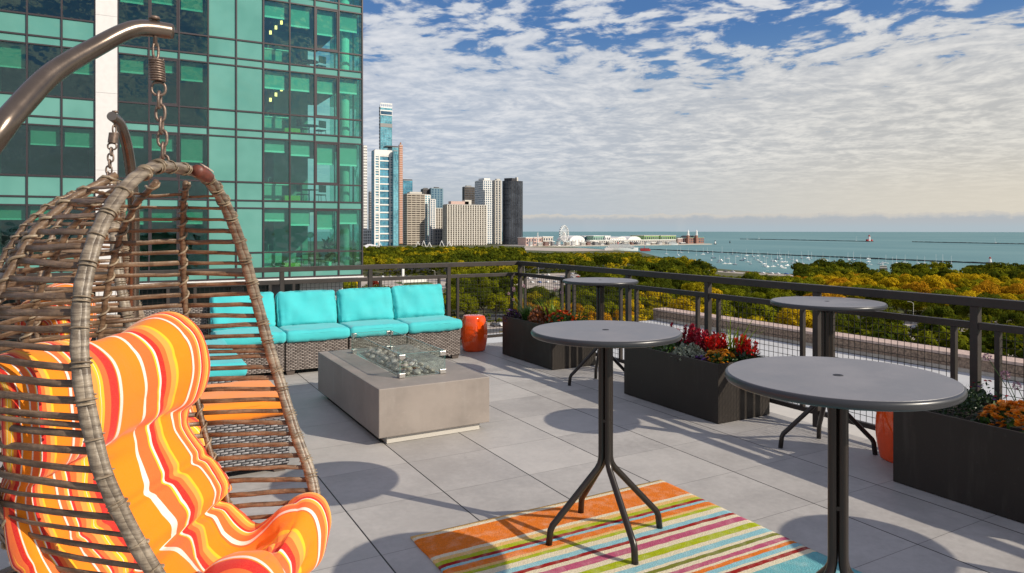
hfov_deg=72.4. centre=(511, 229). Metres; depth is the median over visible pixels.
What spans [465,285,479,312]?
tree
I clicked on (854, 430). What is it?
roof edge
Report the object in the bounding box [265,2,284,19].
window
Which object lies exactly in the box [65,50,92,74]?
window
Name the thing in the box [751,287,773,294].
tree
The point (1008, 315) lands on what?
tree
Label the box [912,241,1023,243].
breakwater
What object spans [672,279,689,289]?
tree
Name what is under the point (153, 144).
window
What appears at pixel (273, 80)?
window
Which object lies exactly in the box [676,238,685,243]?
pier hall
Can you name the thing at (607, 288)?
tree
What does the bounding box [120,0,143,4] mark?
window
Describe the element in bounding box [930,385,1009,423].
flowering plant
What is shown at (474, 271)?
tree
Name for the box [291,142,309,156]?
window
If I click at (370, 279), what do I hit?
railing
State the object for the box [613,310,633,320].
tree
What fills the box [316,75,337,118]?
window
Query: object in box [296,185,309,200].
dining chair
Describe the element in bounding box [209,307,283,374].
sofa section
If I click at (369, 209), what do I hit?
tower
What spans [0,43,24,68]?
window
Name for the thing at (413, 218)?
tower
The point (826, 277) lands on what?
tree
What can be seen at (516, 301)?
tree
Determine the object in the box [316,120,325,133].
dining chair
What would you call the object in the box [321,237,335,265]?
potted plant
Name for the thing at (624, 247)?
ship
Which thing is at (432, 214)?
tower
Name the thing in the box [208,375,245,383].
side seat
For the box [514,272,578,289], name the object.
parking lot
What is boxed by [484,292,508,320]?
tree
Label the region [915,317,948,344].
tree
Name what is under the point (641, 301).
tree
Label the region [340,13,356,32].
window
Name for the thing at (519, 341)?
planter
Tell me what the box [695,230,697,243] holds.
brick tower
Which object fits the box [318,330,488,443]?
fire table
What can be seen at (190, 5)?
window
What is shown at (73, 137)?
window
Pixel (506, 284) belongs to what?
tree
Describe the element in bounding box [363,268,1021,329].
shrub layer
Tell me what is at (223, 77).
glass office building
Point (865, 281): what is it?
tree
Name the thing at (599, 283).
bar table
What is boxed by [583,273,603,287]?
tree
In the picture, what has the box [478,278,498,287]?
tree
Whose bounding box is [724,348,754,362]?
red leaf plant
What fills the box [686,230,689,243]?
brick tower
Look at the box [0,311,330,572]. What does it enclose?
chair cushion
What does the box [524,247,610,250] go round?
beach path
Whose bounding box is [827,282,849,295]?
tree
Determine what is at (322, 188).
dining chair
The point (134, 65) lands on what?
window
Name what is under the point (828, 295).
tree
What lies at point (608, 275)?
tree
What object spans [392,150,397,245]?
tower
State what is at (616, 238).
pier hall
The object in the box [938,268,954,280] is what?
tree
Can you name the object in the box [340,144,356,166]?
window
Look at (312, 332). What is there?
seat cushion
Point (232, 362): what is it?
seat cushion
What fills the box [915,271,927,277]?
tree
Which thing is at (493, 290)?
tree
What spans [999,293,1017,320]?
tree
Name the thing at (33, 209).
window
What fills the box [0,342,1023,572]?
terrace floor
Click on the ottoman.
(242, 450)
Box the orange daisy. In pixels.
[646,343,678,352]
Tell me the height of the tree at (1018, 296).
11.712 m
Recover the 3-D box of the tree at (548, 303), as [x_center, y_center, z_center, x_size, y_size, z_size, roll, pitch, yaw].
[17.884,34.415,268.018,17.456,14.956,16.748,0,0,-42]
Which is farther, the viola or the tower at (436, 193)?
the tower at (436, 193)
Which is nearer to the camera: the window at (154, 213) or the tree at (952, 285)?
the window at (154, 213)
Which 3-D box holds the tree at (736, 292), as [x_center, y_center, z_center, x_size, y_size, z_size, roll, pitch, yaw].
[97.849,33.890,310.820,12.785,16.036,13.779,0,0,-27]
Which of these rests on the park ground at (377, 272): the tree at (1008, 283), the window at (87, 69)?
the tree at (1008, 283)
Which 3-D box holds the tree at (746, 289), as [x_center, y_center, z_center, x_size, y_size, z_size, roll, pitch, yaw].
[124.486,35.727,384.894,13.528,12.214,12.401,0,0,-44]
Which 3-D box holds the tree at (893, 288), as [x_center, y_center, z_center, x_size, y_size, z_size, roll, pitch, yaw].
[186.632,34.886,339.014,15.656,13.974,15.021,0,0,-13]
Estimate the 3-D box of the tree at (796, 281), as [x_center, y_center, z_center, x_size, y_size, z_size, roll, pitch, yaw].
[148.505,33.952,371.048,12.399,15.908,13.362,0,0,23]
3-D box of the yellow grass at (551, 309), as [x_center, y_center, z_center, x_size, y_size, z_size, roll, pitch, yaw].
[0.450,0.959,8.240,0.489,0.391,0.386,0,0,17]
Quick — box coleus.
[527,304,550,323]
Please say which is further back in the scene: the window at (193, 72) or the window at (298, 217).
the window at (298, 217)
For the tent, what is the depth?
1796.43 m
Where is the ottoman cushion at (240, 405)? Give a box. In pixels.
[193,380,282,420]
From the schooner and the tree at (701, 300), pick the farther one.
the schooner
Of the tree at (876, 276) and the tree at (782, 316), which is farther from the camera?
the tree at (876, 276)
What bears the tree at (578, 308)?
on the park ground at (377, 272)
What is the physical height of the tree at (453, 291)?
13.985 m
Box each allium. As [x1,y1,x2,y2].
[507,284,562,318]
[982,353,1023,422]
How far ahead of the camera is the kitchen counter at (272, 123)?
34.07 m
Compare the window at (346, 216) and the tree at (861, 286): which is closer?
the window at (346, 216)
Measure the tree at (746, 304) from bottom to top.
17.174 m
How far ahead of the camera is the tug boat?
1363.84 m
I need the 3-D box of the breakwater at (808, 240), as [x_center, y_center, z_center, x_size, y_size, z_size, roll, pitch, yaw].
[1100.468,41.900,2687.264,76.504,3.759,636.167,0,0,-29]
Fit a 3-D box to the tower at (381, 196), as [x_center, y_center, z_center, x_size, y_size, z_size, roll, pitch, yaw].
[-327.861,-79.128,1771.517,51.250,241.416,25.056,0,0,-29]
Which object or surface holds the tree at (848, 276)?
on the park ground at (377, 272)
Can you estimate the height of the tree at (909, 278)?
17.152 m
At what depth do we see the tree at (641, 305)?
268.31 m
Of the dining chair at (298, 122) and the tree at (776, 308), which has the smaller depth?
the dining chair at (298, 122)
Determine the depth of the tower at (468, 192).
2159.50 m
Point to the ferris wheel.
(564, 234)
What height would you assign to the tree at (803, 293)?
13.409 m
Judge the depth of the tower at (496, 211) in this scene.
1964.93 m
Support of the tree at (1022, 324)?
on the park ground at (377, 272)
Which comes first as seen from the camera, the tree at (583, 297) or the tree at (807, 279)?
the tree at (583, 297)
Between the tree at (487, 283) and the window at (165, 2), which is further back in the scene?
the tree at (487, 283)
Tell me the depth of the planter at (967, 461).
4.03 m
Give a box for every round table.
[299,59,318,65]
[301,124,318,132]
[302,189,317,200]
[302,253,317,265]
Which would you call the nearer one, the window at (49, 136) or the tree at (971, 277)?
the window at (49, 136)
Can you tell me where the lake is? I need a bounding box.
[308,232,1023,273]
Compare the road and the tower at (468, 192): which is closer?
the road
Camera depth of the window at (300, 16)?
34.04 m
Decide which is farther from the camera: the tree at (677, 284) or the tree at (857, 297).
the tree at (677, 284)
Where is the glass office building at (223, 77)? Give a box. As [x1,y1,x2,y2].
[0,0,363,351]
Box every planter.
[502,314,595,369]
[624,342,769,423]
[893,398,1023,522]
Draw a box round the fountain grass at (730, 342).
[720,316,772,357]
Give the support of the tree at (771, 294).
on the park ground at (377, 272)
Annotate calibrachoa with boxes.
[573,315,586,320]
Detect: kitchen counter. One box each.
[264,45,288,61]
[264,110,288,130]
[264,177,288,199]
[264,244,281,266]
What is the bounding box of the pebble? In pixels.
[413,369,420,374]
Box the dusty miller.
[671,341,708,360]
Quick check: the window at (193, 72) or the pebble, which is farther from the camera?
the window at (193, 72)
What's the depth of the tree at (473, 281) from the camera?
427.86 m
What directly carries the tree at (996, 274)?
on the park ground at (377, 272)
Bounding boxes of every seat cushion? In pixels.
[205,339,227,349]
[209,353,246,376]
[210,326,285,344]
[278,323,349,342]
[338,319,408,337]
[394,315,461,333]
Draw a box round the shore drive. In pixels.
[709,270,792,275]
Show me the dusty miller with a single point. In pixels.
(681, 350)
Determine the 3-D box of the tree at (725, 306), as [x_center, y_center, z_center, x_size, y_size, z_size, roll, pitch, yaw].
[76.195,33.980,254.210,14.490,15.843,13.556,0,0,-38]
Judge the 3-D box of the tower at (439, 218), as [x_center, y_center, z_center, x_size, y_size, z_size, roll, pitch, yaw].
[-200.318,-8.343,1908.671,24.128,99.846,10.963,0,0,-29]
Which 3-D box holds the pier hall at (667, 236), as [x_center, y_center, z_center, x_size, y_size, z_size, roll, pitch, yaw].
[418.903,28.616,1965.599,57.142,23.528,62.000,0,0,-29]
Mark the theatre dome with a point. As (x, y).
(632, 238)
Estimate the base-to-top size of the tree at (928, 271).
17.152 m
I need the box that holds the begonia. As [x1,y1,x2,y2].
[545,309,574,323]
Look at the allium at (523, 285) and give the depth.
8.82 m
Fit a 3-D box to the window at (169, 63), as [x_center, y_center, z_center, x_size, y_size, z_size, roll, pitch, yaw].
[-15.437,-6.103,31.020,1.122,2.873,0.270,0,0,-29]
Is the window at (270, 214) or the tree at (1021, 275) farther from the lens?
the tree at (1021, 275)
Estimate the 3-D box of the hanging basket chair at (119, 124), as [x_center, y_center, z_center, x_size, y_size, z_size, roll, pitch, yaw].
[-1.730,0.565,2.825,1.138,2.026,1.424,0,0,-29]
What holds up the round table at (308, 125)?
on the glass office building at (223, 77)
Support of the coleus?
on the planter at (519, 341)
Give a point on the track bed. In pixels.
(488, 324)
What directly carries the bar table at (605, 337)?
on the rug
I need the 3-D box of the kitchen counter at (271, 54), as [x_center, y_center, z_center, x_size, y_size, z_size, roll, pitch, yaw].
[-11.737,-8.517,34.469,1.300,1.275,0.900,0,0,-29]
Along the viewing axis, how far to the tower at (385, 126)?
2358.18 m
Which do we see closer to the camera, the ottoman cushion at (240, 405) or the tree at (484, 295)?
the ottoman cushion at (240, 405)
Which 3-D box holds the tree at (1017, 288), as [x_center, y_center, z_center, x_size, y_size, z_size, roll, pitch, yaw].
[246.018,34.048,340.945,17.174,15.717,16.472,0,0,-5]
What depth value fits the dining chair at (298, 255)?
34.98 m
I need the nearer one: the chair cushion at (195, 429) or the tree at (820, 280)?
the chair cushion at (195, 429)
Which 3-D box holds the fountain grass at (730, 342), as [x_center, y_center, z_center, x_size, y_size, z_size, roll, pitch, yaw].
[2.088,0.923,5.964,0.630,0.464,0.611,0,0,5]
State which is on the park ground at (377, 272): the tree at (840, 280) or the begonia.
the tree at (840, 280)
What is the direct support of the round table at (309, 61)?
on the glass office building at (223, 77)
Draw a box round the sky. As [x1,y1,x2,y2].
[308,0,1023,231]
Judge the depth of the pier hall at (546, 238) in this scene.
1750.79 m
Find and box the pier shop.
[543,241,549,245]
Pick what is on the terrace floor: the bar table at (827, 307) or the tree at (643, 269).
the bar table at (827, 307)
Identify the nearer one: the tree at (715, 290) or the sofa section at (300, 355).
the sofa section at (300, 355)
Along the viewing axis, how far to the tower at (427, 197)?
1903.28 m
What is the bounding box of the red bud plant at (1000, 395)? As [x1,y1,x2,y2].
[953,379,1014,418]
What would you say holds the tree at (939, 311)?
on the park ground at (377, 272)
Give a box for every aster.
[503,309,521,321]
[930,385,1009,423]
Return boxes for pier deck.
[495,243,711,246]
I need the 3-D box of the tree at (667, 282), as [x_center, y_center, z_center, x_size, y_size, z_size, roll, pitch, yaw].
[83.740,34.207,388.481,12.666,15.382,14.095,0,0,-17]
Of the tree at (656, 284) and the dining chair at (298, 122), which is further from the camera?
the tree at (656, 284)
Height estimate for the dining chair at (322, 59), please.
0.932 m
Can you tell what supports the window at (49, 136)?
in the glass office building at (223, 77)
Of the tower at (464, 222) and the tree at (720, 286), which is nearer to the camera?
the tree at (720, 286)
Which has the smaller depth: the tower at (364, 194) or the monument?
the monument
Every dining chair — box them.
[296,52,308,64]
[296,118,308,132]
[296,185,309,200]
[296,250,308,265]
[313,185,325,200]
[313,252,325,265]
[316,56,325,66]
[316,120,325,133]
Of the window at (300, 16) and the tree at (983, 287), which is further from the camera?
the tree at (983, 287)
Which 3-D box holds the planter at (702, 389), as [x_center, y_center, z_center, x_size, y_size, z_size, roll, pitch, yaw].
[1.634,1.335,6.328,0.604,0.484,1.210,0,0,-29]
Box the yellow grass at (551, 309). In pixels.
[537,296,569,322]
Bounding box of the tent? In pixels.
[557,236,584,244]
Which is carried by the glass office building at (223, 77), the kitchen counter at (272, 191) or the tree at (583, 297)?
the kitchen counter at (272, 191)
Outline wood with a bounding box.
[350,245,1023,357]
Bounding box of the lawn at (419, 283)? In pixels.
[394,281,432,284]
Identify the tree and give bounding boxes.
[343,282,357,288]
[443,286,470,296]
[443,295,459,309]
[445,278,461,287]
[451,271,470,281]
[451,294,479,311]
[459,279,471,286]
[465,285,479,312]
[466,268,488,278]
[470,277,485,286]
[471,288,491,313]
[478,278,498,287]
[483,280,498,288]
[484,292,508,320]
[488,285,504,293]
[498,277,513,291]
[501,288,517,296]
[506,296,522,311]
[515,302,537,312]
[527,291,540,301]
[531,286,548,299]
[531,296,548,307]
[540,299,571,312]
[546,291,556,299]
[556,303,583,318]
[564,294,591,314]
[576,289,595,297]
[581,294,595,300]
[582,305,595,318]
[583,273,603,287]
[584,286,595,310]
[588,311,611,319]
[590,293,617,310]
[594,301,618,316]
[604,273,622,277]
[604,286,624,293]
[611,289,624,298]
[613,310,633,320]
[617,295,649,310]
[623,298,644,311]
[631,267,647,277]
[632,314,647,321]
[639,276,658,282]
[639,291,662,307]
[639,308,652,319]
[643,281,671,295]
[643,293,672,308]
[648,303,662,309]
[654,278,671,285]
[667,296,703,312]
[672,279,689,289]
[678,282,703,298]
[686,297,703,304]
[700,287,722,300]
[703,283,726,293]
[712,301,741,316]
[721,287,744,300]
[729,293,768,311]
[736,285,750,295]
[739,303,775,322]
[741,273,758,292]
[743,271,765,289]
[746,292,764,298]
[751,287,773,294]
[764,290,795,305]
[768,275,793,293]
[769,295,789,322]
[775,308,811,327]
[778,275,797,279]
[782,279,802,295]
[795,277,815,282]
[798,291,807,295]
[803,293,846,313]
[808,314,850,329]
[809,277,825,284]
[813,274,838,281]
[826,277,850,285]
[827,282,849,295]
[828,271,842,278]
[835,313,862,325]
[840,272,859,280]
[842,281,856,297]
[848,284,871,296]
[850,276,876,287]
[850,295,863,298]
[856,309,903,326]
[861,284,889,298]
[863,272,882,283]
[865,286,891,306]
[876,273,899,286]
[877,277,899,287]
[887,287,907,312]
[891,288,924,313]
[896,323,913,340]
[899,274,920,282]
[899,281,929,311]
[904,303,926,313]
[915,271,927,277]
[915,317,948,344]
[917,274,945,289]
[918,268,938,274]
[921,304,959,328]
[923,287,956,293]
[925,288,962,309]
[931,280,956,288]
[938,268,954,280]
[940,290,980,318]
[942,273,961,284]
[949,304,969,331]
[953,278,978,288]
[954,286,971,292]
[956,272,969,281]
[960,317,990,329]
[965,273,1000,284]
[966,294,1012,322]
[971,282,1000,295]
[976,291,1001,298]
[980,280,993,283]
[982,271,1000,278]
[997,275,1010,281]
[997,282,1023,294]
[998,310,1023,325]
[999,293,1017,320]
[1000,279,1023,292]
[1003,268,1023,275]
[1008,270,1023,278]
[1013,294,1023,299]
[1013,299,1023,313]
[1014,318,1023,326]
[1016,272,1023,278]
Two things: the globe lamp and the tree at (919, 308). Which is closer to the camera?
the globe lamp
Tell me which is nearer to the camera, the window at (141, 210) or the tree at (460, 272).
the window at (141, 210)
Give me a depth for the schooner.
729.78 m
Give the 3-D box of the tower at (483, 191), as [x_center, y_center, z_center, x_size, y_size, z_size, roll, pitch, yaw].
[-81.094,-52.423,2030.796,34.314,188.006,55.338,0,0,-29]
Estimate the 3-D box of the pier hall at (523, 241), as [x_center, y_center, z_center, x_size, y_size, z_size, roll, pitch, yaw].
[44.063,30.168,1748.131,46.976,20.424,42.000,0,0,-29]
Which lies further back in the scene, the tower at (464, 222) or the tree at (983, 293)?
the tower at (464, 222)
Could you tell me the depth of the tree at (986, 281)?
372.41 m
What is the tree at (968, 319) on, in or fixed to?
on the park ground at (377, 272)
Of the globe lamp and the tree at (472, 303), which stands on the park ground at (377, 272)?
the tree at (472, 303)
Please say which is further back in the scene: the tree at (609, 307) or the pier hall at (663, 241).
the pier hall at (663, 241)
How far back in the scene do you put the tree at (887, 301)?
311.37 m
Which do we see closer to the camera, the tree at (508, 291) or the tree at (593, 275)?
the tree at (508, 291)
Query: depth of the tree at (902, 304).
314.70 m
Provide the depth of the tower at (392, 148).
2206.43 m
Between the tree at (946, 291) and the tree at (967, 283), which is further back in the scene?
the tree at (967, 283)
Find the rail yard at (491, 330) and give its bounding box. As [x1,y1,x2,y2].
[455,314,517,332]
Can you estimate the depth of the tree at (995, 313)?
272.28 m
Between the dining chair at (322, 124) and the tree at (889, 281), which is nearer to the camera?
the dining chair at (322, 124)
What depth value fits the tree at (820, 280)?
397.17 m
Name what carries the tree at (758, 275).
on the park ground at (377, 272)
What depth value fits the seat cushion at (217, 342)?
6.76 m
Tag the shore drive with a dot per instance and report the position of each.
(759, 273)
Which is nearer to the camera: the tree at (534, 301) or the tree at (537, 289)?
the tree at (534, 301)
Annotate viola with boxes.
[695,355,713,361]
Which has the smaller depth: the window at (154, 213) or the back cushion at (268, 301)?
the back cushion at (268, 301)
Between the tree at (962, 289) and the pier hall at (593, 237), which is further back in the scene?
the pier hall at (593, 237)
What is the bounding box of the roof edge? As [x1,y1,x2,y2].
[596,356,876,441]
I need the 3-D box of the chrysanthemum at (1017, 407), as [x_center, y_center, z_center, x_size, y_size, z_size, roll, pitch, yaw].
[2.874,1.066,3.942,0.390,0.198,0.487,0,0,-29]
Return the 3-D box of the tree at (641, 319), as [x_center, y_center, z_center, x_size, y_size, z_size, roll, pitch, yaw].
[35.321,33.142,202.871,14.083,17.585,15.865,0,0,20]
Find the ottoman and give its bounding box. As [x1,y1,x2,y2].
[207,415,288,472]
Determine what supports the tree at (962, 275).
on the park ground at (377, 272)
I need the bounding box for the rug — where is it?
[410,480,861,572]
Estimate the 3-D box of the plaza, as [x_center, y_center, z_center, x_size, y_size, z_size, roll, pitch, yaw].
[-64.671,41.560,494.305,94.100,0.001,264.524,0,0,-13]
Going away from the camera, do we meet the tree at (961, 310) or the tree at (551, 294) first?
the tree at (961, 310)
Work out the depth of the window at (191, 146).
31.69 m
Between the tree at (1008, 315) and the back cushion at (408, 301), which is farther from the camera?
the tree at (1008, 315)
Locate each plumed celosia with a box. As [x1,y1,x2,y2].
[670,322,715,355]
[703,332,761,360]
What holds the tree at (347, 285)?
on the park ground at (377, 272)
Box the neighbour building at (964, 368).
[460,307,1022,423]
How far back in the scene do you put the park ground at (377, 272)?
799.93 m
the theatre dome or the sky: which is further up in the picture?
the sky
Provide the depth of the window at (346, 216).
35.20 m
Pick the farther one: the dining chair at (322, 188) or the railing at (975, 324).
the dining chair at (322, 188)
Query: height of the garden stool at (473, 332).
0.466 m
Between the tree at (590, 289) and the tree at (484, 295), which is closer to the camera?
the tree at (484, 295)
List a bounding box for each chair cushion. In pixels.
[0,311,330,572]
[15,283,204,445]
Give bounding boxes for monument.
[402,269,425,282]
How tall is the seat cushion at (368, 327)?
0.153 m
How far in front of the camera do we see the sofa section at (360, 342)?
8.03 m
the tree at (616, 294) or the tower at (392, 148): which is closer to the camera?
the tree at (616, 294)
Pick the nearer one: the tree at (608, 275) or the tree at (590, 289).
the tree at (590, 289)
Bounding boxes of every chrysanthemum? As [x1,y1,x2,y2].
[704,348,737,363]
[976,399,1023,432]
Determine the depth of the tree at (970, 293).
300.41 m
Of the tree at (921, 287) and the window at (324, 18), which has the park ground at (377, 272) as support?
the tree at (921, 287)
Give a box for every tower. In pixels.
[363,145,366,243]
[367,229,370,243]
[368,191,370,228]
[371,149,391,245]
[379,103,391,149]
[383,146,397,150]
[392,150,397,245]
[398,142,402,243]
[403,179,412,193]
[403,192,424,244]
[421,188,429,193]
[425,194,430,243]
[429,187,442,207]
[429,199,435,244]
[433,229,442,244]
[436,208,442,228]
[443,200,486,245]
[462,185,474,204]
[475,178,492,243]
[492,179,501,243]
[502,177,522,244]
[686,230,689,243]
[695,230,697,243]
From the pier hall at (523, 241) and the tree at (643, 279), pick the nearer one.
the tree at (643, 279)
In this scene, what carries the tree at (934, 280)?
on the park ground at (377, 272)
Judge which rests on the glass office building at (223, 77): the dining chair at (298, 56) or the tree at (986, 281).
the dining chair at (298, 56)
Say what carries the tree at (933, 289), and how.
on the park ground at (377, 272)
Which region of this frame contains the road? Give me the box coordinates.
[385,267,549,270]
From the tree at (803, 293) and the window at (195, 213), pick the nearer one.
the window at (195, 213)
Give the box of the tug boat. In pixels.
[640,246,649,250]
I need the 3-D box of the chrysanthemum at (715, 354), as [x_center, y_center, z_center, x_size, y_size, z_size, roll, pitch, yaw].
[1.756,1.082,5.894,0.289,0.170,0.314,0,0,23]
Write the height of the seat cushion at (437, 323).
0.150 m
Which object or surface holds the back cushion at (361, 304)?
on the seat cushion at (368, 327)
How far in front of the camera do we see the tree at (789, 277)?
399.54 m
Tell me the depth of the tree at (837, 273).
431.09 m
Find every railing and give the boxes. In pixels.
[2,261,517,351]
[517,261,1023,429]
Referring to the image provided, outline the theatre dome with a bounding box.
[621,236,640,239]
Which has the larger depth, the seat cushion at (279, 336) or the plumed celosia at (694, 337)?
the seat cushion at (279, 336)
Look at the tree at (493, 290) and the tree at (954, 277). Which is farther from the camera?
the tree at (954, 277)
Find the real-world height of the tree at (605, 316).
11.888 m
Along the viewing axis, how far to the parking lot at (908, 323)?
308.00 m
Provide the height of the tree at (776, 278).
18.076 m
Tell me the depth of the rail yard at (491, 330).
321.64 m
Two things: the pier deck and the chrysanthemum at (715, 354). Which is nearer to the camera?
the chrysanthemum at (715, 354)
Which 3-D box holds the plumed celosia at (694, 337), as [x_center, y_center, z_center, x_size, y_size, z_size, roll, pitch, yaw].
[1.635,1.026,6.343,0.340,0.349,0.506,0,0,-29]
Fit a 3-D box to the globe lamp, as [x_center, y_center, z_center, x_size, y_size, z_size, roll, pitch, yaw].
[-10.084,1.065,34.996,0.300,1.850,0.300,0,0,-29]
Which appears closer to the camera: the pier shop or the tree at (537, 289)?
the tree at (537, 289)
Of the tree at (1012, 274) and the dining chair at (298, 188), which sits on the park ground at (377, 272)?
the tree at (1012, 274)
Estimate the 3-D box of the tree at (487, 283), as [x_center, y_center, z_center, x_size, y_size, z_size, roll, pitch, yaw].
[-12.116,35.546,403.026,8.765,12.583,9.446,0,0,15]
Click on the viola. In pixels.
(702, 358)
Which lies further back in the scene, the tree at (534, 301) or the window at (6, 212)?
the tree at (534, 301)
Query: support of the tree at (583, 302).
on the park ground at (377, 272)
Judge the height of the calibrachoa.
0.188 m
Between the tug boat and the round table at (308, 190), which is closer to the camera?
the round table at (308, 190)
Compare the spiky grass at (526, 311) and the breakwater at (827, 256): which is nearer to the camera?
the spiky grass at (526, 311)
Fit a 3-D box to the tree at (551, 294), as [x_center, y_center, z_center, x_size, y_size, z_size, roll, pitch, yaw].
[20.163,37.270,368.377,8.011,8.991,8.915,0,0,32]
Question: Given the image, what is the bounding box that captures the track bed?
[486,321,501,328]
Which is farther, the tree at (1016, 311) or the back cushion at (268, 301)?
the tree at (1016, 311)
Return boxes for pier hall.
[517,237,541,245]
[534,236,553,244]
[580,235,604,239]
[586,239,675,244]
[609,238,623,239]
[630,235,659,239]
[659,235,675,238]
[676,237,704,243]
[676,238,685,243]
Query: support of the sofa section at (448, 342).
on the terrace floor
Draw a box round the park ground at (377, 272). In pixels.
[308,241,1019,322]
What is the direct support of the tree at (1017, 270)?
on the park ground at (377, 272)
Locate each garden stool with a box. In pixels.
[460,314,486,351]
[875,411,892,462]
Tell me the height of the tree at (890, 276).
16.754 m
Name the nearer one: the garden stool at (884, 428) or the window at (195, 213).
the garden stool at (884, 428)
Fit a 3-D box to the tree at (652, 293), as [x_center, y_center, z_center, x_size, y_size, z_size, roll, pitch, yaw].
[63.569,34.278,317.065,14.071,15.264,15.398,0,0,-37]
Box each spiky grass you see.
[511,301,546,321]
[567,309,595,320]
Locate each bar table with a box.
[531,320,682,564]
[562,277,637,385]
[725,356,967,572]
[770,296,887,454]
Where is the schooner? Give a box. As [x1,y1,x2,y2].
[879,262,887,269]
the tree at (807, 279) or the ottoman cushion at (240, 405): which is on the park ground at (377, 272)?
the tree at (807, 279)
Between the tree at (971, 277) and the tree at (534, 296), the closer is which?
the tree at (534, 296)
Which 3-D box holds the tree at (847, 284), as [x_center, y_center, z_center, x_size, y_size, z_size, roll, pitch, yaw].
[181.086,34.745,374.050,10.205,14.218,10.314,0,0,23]
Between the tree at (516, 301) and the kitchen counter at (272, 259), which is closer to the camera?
the kitchen counter at (272, 259)
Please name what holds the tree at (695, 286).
on the park ground at (377, 272)
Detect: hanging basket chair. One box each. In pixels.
[0,15,320,572]
[0,110,144,572]
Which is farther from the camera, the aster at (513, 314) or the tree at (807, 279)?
the tree at (807, 279)
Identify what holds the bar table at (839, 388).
on the rug
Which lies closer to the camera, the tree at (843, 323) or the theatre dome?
the tree at (843, 323)
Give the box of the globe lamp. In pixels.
[307,232,313,265]
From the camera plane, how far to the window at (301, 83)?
34.04 m
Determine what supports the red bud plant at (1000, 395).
on the planter at (967, 461)
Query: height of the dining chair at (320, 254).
0.932 m
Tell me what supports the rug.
on the terrace floor
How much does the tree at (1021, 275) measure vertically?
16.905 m
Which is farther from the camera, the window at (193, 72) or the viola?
the window at (193, 72)
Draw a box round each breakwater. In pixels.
[639,248,985,263]
[756,239,864,241]
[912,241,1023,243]
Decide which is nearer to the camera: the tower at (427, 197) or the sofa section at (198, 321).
the sofa section at (198, 321)
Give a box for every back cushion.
[209,292,275,331]
[275,290,336,326]
[336,287,393,322]
[391,284,444,318]
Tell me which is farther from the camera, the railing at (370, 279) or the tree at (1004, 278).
the tree at (1004, 278)
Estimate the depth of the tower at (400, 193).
1992.84 m
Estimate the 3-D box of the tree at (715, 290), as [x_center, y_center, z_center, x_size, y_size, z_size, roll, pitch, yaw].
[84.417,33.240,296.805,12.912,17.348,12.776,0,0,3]
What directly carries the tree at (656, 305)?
on the park ground at (377, 272)
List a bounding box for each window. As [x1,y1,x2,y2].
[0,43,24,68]
[0,205,24,219]
[30,125,59,145]
[30,206,50,219]
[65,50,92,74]
[65,127,92,147]
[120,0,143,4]
[120,56,144,104]
[120,132,143,147]
[126,209,143,224]
[150,0,177,30]
[150,57,177,106]
[150,132,177,180]
[150,209,177,250]
[181,0,202,12]
[181,62,202,82]
[181,134,203,162]
[186,209,202,223]
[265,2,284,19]
[265,71,286,115]
[265,139,284,183]
[265,209,284,220]
[291,6,309,28]
[291,74,312,117]
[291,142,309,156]
[291,210,309,225]
[316,8,337,50]
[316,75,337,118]
[316,142,337,185]
[316,210,337,250]
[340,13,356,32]
[340,79,356,120]
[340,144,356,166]
[340,210,356,223]
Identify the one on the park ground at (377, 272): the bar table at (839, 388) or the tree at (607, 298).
the tree at (607, 298)
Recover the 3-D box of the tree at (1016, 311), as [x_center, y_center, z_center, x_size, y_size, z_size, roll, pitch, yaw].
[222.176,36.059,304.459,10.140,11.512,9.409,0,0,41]
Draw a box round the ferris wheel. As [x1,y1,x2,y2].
[559,225,568,244]
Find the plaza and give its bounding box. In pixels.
[358,276,445,292]
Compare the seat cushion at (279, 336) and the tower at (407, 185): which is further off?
the tower at (407, 185)
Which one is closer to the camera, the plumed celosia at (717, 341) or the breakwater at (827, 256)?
the plumed celosia at (717, 341)
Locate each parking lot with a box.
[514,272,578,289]
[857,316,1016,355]
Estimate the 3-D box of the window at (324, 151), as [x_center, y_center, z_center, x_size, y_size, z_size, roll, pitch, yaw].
[-9.173,-2.812,34.539,1.112,2.873,0.270,0,0,-29]
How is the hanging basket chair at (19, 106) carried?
on the terrace floor
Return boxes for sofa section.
[143,307,207,339]
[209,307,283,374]
[275,307,347,374]
[336,308,405,348]
[406,329,459,358]
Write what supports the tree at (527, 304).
on the park ground at (377, 272)
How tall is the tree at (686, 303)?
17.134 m
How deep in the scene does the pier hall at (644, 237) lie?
1909.61 m
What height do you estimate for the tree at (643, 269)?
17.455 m
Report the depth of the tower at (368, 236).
1902.24 m
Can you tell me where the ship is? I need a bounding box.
[604,242,637,250]
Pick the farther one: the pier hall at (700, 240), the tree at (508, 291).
the pier hall at (700, 240)
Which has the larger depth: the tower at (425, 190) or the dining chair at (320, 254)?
the tower at (425, 190)
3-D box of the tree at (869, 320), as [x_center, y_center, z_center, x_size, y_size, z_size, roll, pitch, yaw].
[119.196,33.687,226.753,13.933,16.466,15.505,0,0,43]

